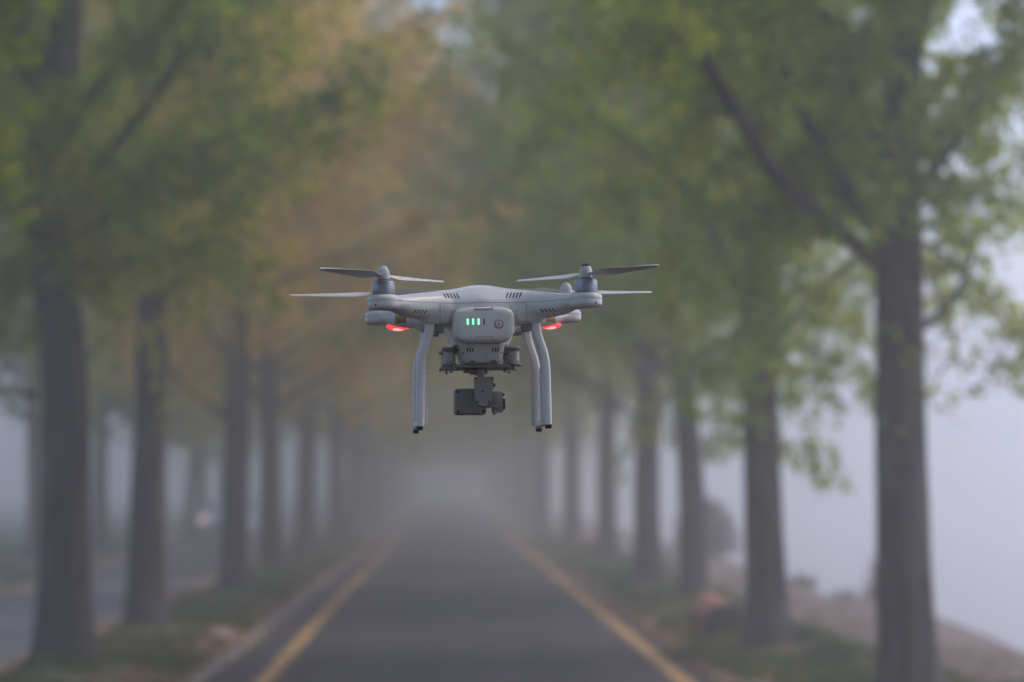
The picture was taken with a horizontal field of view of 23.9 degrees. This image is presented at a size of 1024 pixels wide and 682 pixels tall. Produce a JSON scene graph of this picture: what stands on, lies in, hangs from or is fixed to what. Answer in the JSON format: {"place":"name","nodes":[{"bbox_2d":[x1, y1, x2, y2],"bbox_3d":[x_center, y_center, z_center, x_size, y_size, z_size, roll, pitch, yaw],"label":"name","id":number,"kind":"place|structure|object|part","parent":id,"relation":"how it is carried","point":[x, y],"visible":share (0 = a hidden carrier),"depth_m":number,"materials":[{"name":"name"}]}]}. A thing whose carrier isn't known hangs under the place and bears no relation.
{"place":"outdoors","nodes":[
{"label":"outdoors","id":0,"kind":"place"},
{"bbox_2d":[0,503,344,661],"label":"path","id":1,"kind":"structure","parent":0,"point":[188,565],"depth_m":47.50,"materials":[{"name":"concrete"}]},
{"bbox_2d":[196,497,258,537],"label":"oncoming car","id":2,"kind":"object","parent":1,"relation":"on","point":[209,521],"visible":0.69,"depth_m":86.58,"materials":[{"name":"paint"}]},
{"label":"side window","id":3,"kind":"part","parent":2,"relation":"part of","materials":[{"name":"glass"}]},
{"bbox_2d":[207,500,725,681],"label":"road","id":4,"kind":"structure","parent":0,"point":[447,525],"depth_m":32.90,"materials":[{"name":"grey asphalt"}]},
{"bbox_2d":[254,500,431,681],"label":"yellow line","id":5,"kind":"object","parent":4,"relation":"on","point":[273,669],"visible":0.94,"depth_m":32.83,"materials":[{"name":"paint"}]},
{"bbox_2d":[465,500,692,681],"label":"yellow line","id":6,"kind":"object","parent":4,"relation":"on","point":[656,658],"visible":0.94,"depth_m":32.83,"materials":[{"name":"paint"}]},
{"bbox_2d":[289,263,658,433],"bbox_3d":[-0.039,0.012,3.031,0.482,0.199,0.370,-1,-4,-4],"label":"drone","id":7,"kind":"object","parent":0,"point":[478,326],"visible":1,"depth_m":2.99,"materials":[{"name":"white plastic"}]},
{"bbox_2d":[0,493,1023,681],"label":"ground","id":8,"kind":"structure","parent":0,"point":[13,519],"depth_m":43.78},
{"bbox_2d":[0,0,53,235],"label":"ginkgo tree","id":9,"kind":"object","parent":8,"relation":"on","point":[21,44],"visible":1,"depth_m":16.28,"materials":[{"name":"green plant"}]},
{"bbox_2d":[0,1,114,392],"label":"ginkgo tree","id":10,"kind":"object","parent":8,"relation":"on","point":[17,331],"visible":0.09,"depth_m":44.93,"materials":[{"name":"green plant"}]},
{"bbox_2d":[0,0,220,560],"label":"ginkgo tree","id":11,"kind":"object","parent":8,"relation":"on","point":[33,417],"visible":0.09,"depth_m":61.34,"materials":[{"name":"green plant"}]},
{"bbox_2d":[0,0,259,551],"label":"ginkgo tree","id":12,"kind":"object","parent":8,"relation":"on","point":[101,538],"visible":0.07,"depth_m":69.38,"materials":[{"name":"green plant"}]},
{"bbox_2d":[0,517,259,598],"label":"path kerb","id":13,"kind":"structure","parent":8,"relation":"on","point":[13,592],"depth_m":55.03,"materials":[{"name":"grey concrete"}]},
{"bbox_2d":[1,80,283,469],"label":"ginkgo tree","id":14,"kind":"object","parent":8,"relation":"on","point":[186,427],"visible":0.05,"depth_m":81.38,"materials":[{"name":"green plant"}]},
{"bbox_2d":[0,519,327,675],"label":"path kerb","id":15,"kind":"structure","parent":8,"relation":"on","point":[7,665],"depth_m":33.53,"materials":[{"name":"grey concrete"}]},
{"bbox_2d":[112,331,289,520],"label":"ginkgo tree","id":16,"kind":"object","parent":8,"relation":"on","point":[204,449],"visible":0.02,"depth_m":105.26,"materials":[{"name":"grey plant"}]},
{"bbox_2d":[91,318,322,533],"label":"ginkgo tree","id":17,"kind":"object","parent":8,"relation":"on","point":[190,524],"visible":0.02,"depth_m":93.32,"materials":[{"name":"grey plant"}]},
{"bbox_2d":[195,627,235,644],"bbox_3d":[-3.582,3.642,30.096,0.475,0.161,4.419,0,-3,-2],"label":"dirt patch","id":18,"kind":"object","parent":8,"relation":"on","point":[225,631],"visible":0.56,"depth_m":29.39,"materials":[{"name":"brown soil"}]},
{"bbox_2d":[0,0,431,626],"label":"ginkgo tree","id":19,"kind":"object","parent":8,"relation":"on","point":[146,594],"visible":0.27,"depth_m":31.58,"materials":[{"name":"green plant"}]},
{"bbox_2d":[0,0,439,661],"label":"ginkgo tree","id":20,"kind":"object","parent":8,"relation":"on","point":[68,178],"visible":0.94,"depth_m":25.06,"materials":[{"name":"green plant"}]},
{"bbox_2d":[169,381,288,496],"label":"ginkgo tree","id":21,"kind":"object","parent":8,"relation":"on","point":[220,480],"visible":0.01,"depth_m":119.19,"materials":[{"name":"grey plant"}]},
{"bbox_2d":[9,0,555,566],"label":"ginkgo tree","id":22,"kind":"object","parent":8,"relation":"on","point":[267,328],"visible":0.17,"depth_m":53.52,"materials":[{"name":"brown plant"}]},
{"bbox_2d":[79,0,502,590],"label":"ginkgo tree","id":23,"kind":"object","parent":8,"relation":"on","point":[235,566],"visible":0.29,"depth_m":42.66,"materials":[{"name":"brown plant"}]},
{"bbox_2d":[186,517,405,681],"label":"kerb","id":24,"kind":"structure","parent":8,"relation":"on","point":[215,665],"depth_m":32.41,"materials":[{"name":"concrete"}]},
{"bbox_2d":[109,0,526,552],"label":"ginkgo tree","id":25,"kind":"object","parent":8,"relation":"on","point":[309,401],"visible":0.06,"depth_m":65.58,"materials":[{"name":"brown plant"}]},
{"bbox_2d":[180,0,520,538],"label":"ginkgo tree","id":26,"kind":"object","parent":8,"relation":"on","point":[336,524],"visible":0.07,"depth_m":79.48,"materials":[{"name":"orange plant"}]},
{"bbox_2d":[250,183,457,522],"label":"ginkgo tree","id":27,"kind":"object","parent":8,"relation":"on","point":[371,493],"visible":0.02,"depth_m":116.49,"materials":[{"name":"brown plant"}]},
{"bbox_2d":[220,164,504,531],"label":"ginkgo tree","id":28,"kind":"object","parent":8,"relation":"on","point":[350,511],"visible":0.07,"depth_m":92.51,"materials":[{"name":"brown plant"}]},
{"bbox_2d":[282,178,452,513],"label":"ginkgo tree","id":29,"kind":"object","parent":8,"relation":"on","point":[388,480],"visible":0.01,"depth_m":152.40,"materials":[{"name":"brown plant"}]},
{"bbox_2d":[285,191,456,527],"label":"ginkgo tree","id":30,"kind":"object","parent":8,"relation":"on","point":[364,435],"visible":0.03,"depth_m":104.43,"materials":[{"name":"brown plant"}]},
{"bbox_2d":[322,434,449,508],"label":"ginkgo tree","id":31,"kind":"object","parent":8,"relation":"on","point":[412,467],"visible":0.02,"depth_m":188.55,"materials":[{"name":"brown plant"}]},
{"bbox_2d":[317,351,455,518],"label":"ginkgo tree","id":32,"kind":"object","parent":8,"relation":"on","point":[378,512],"visible":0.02,"depth_m":128.42,"materials":[{"name":"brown plant"}]},
{"bbox_2d":[320,394,470,516],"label":"ginkgo tree","id":33,"kind":"object","parent":8,"relation":"on","point":[383,496],"visible":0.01,"depth_m":140.54,"materials":[{"name":"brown plant"}]},
{"bbox_2d":[344,393,464,505],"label":"ginkgo tree","id":34,"kind":"object","parent":8,"relation":"on","point":[405,483],"visible":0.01,"depth_m":212.21,"materials":[{"name":"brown plant"}]},
{"bbox_2d":[367,406,442,511],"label":"ginkgo tree","id":35,"kind":"object","parent":8,"relation":"on","point":[393,486],"visible":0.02,"depth_m":164.49,"materials":[{"name":"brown plant"}]},
{"bbox_2d":[419,384,563,519],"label":"ginkgo tree","id":36,"kind":"object","parent":8,"relation":"on","point":[516,507],"visible":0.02,"depth_m":127.66,"materials":[{"name":"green plant"}]},
{"bbox_2d":[428,392,561,511],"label":"ginkgo tree","id":37,"kind":"object","parent":8,"relation":"on","point":[500,497],"visible":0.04,"depth_m":163.48,"materials":[{"name":"grey plant"}]},
{"bbox_2d":[447,443,561,505],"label":"ginkgo tree","id":38,"kind":"object","parent":8,"relation":"on","point":[482,459],"visible":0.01,"depth_m":211.46,"materials":[{"name":"grey plant"}]},
{"bbox_2d":[451,388,561,513],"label":"ginkgo tree","id":39,"kind":"object","parent":8,"relation":"on","point":[503,456],"visible":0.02,"depth_m":151.51,"materials":[{"name":"grey plant"}]},
{"bbox_2d":[428,431,584,509],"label":"ginkgo tree","id":40,"kind":"object","parent":8,"relation":"on","point":[495,475],"visible":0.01,"depth_m":175.42,"materials":[{"name":"grey plant"}]},
{"bbox_2d":[0,530,1023,681],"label":"grass","id":41,"kind":"structure","parent":8,"relation":"on","point":[781,667],"depth_m":32.13,"materials":[{"name":"green plant"}]},
{"bbox_2d":[2,535,1023,681],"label":"fallen leaves","id":42,"kind":"object","parent":8,"relation":"on","point":[276,610],"visible":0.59,"depth_m":31.15,"materials":[{"name":"brown plant"}]},
{"bbox_2d":[409,90,618,523],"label":"ginkgo tree","id":43,"kind":"object","parent":8,"relation":"on","point":[525,484],"visible":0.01,"depth_m":115.73,"materials":[{"name":"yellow plant"}]},
{"bbox_2d":[450,153,597,515],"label":"ginkgo tree","id":44,"kind":"object","parent":8,"relation":"on","point":[511,487],"visible":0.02,"depth_m":139.60,"materials":[{"name":"grey plant"}]},
{"bbox_2d":[432,280,669,526],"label":"ginkgo tree","id":45,"kind":"object","parent":8,"relation":"on","point":[509,440],"visible":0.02,"depth_m":104.26,"materials":[{"name":"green plant"}]},
{"bbox_2d":[425,5,694,533],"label":"ginkgo tree","id":46,"kind":"object","parent":8,"relation":"on","point":[542,523],"visible":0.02,"depth_m":91.74,"materials":[{"name":"green plant"}]},
{"bbox_2d":[400,0,732,542],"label":"ginkgo tree","id":47,"kind":"object","parent":8,"relation":"on","point":[572,527],"visible":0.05,"depth_m":74.71,"materials":[{"name":"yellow plant"}]},
{"bbox_2d":[578,537,596,550],"bbox_3d":[2.077,5.446,63.863,0.447,0.456,0.612,2,5,-27],"label":"log","id":48,"kind":"object","parent":8,"relation":"on","point":[585,543],"visible":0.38,"depth_m":63.72,"materials":[{"name":"brown wood"}]},
{"bbox_2d":[372,0,832,558],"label":"ginkgo tree","id":49,"kind":"object","parent":8,"relation":"on","point":[608,544],"visible":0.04,"depth_m":57.71,"materials":[{"name":"green plant"}]},
{"bbox_2d":[320,0,962,582],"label":"ginkgo tree","id":50,"kind":"object","parent":8,"relation":"on","point":[648,560],"visible":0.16,"depth_m":44.29,"materials":[{"name":"green plant"}]},
{"bbox_2d":[642,615,662,626],"bbox_3d":[2.068,3.910,33.953,0.541,0.101,3.426,0,-3,-2],"label":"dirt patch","id":51,"kind":"object","parent":8,"relation":"on","point":[650,623],"visible":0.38,"depth_m":33.86,"materials":[{"name":"brown soil"}]},
{"bbox_2d":[662,642,716,660],"bbox_3d":[1.936,3.518,26.398,0.631,0.453,0.747,0,-3,-2],"label":"weed clump","id":52,"kind":"object","parent":8,"relation":"on","point":[692,654],"visible":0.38,"depth_m":26.45,"materials":[{"name":"green plant"}]},
{"bbox_2d":[665,493,744,559],"bbox_3d":[4.664,4.479,58.021,2.036,1.660,2.033,0,-3,-2],"label":"shrub","id":53,"kind":"object","parent":8,"relation":"on","point":[717,539],"visible":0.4,"depth_m":57.70,"materials":[{"name":"grey plant"}]},
{"bbox_2d":[686,593,742,634],"bbox_3d":[2.476,3.374,29.520,0.520,0.486,0.612,1,5,-19],"label":"rock","id":54,"kind":"object","parent":8,"relation":"on","point":[708,612],"visible":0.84,"depth_m":29.27,"materials":[{"name":"brown stone"}]},
{"bbox_2d":[412,0,1023,647],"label":"ginkgo tree","id":55,"kind":"object","parent":8,"relation":"on","point":[768,608],"visible":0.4,"depth_m":27.47,"materials":[{"name":"green plant"}]},
{"bbox_2d":[464,0,971,599],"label":"ginkgo tree","id":56,"kind":"object","parent":8,"relation":"on","point":[694,568],"visible":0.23,"depth_m":37.80,"materials":[{"name":"green plant"}]},
{"bbox_2d":[711,671,773,681],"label":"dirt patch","id":57,"kind":"object","parent":8,"relation":"on","point":[729,676],"visible":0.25,"depth_m":24.02,"materials":[{"name":"brown soil"}]},
{"bbox_2d":[535,0,1023,681],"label":"ginkgo tree","id":58,"kind":"object","parent":8,"relation":"on","point":[889,140],"visible":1,"depth_m":19.91,"materials":[{"name":"green plant"}]},
{"bbox_2d":[787,568,820,590],"bbox_3d":[5.583,4.725,47.032,0.944,0.626,0.890,0,-3,-2],"label":"shrub","id":59,"kind":"object","parent":8,"relation":"on","point":[804,581],"visible":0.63,"depth_m":46.90,"materials":[{"name":"grey plant"}]},
{"bbox_2d":[789,613,827,647],"bbox_3d":[3.270,3.398,27.433,0.632,0.627,0.666,0,-3,-2],"label":"weed clump","id":60,"kind":"object","parent":8,"relation":"on","point":[800,637],"visible":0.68,"depth_m":27.38,"materials":[{"name":"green plant"}]},
{"bbox_2d":[792,629,865,671],"bbox_3d":[3.182,3.244,24.493,0.779,0.656,0.937,-3,-5,42],"label":"weed clump","id":61,"kind":"object","parent":8,"relation":"on","point":[831,651],"visible":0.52,"depth_m":24.44,"materials":[{"name":"green plant"}]},
{"bbox_2d":[828,583,857,599],"bbox_3d":[6.036,4.717,43.980,0.639,0.625,0.702,3,-5,-44],"label":"shrub","id":62,"kind":"object","parent":8,"relation":"on","point":[841,595],"visible":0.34,"depth_m":43.94,"materials":[{"name":"grey plant"}]},
{"bbox_2d":[856,554,875,599],"bbox_3d":[5.739,3.839,37.997,0.725,1.086,0.611,3,-4,-41],"label":"shrub","id":63,"kind":"object","parent":8,"relation":"on","point":[871,590],"visible":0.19,"depth_m":37.97,"materials":[{"name":"grey plant"}]},
{"bbox_2d":[0,0,1023,511],"label":"sky","id":64,"kind":"structure","parent":0,"point":[978,465],"materials":[{"name":"grey"}]},
{"bbox_2d":[581,512,1023,651],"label":"river","id":65,"kind":"structure","parent":0,"point":[978,570],"depth_m":195.41,"materials":[{"name":"grey liquid"}]}
]}

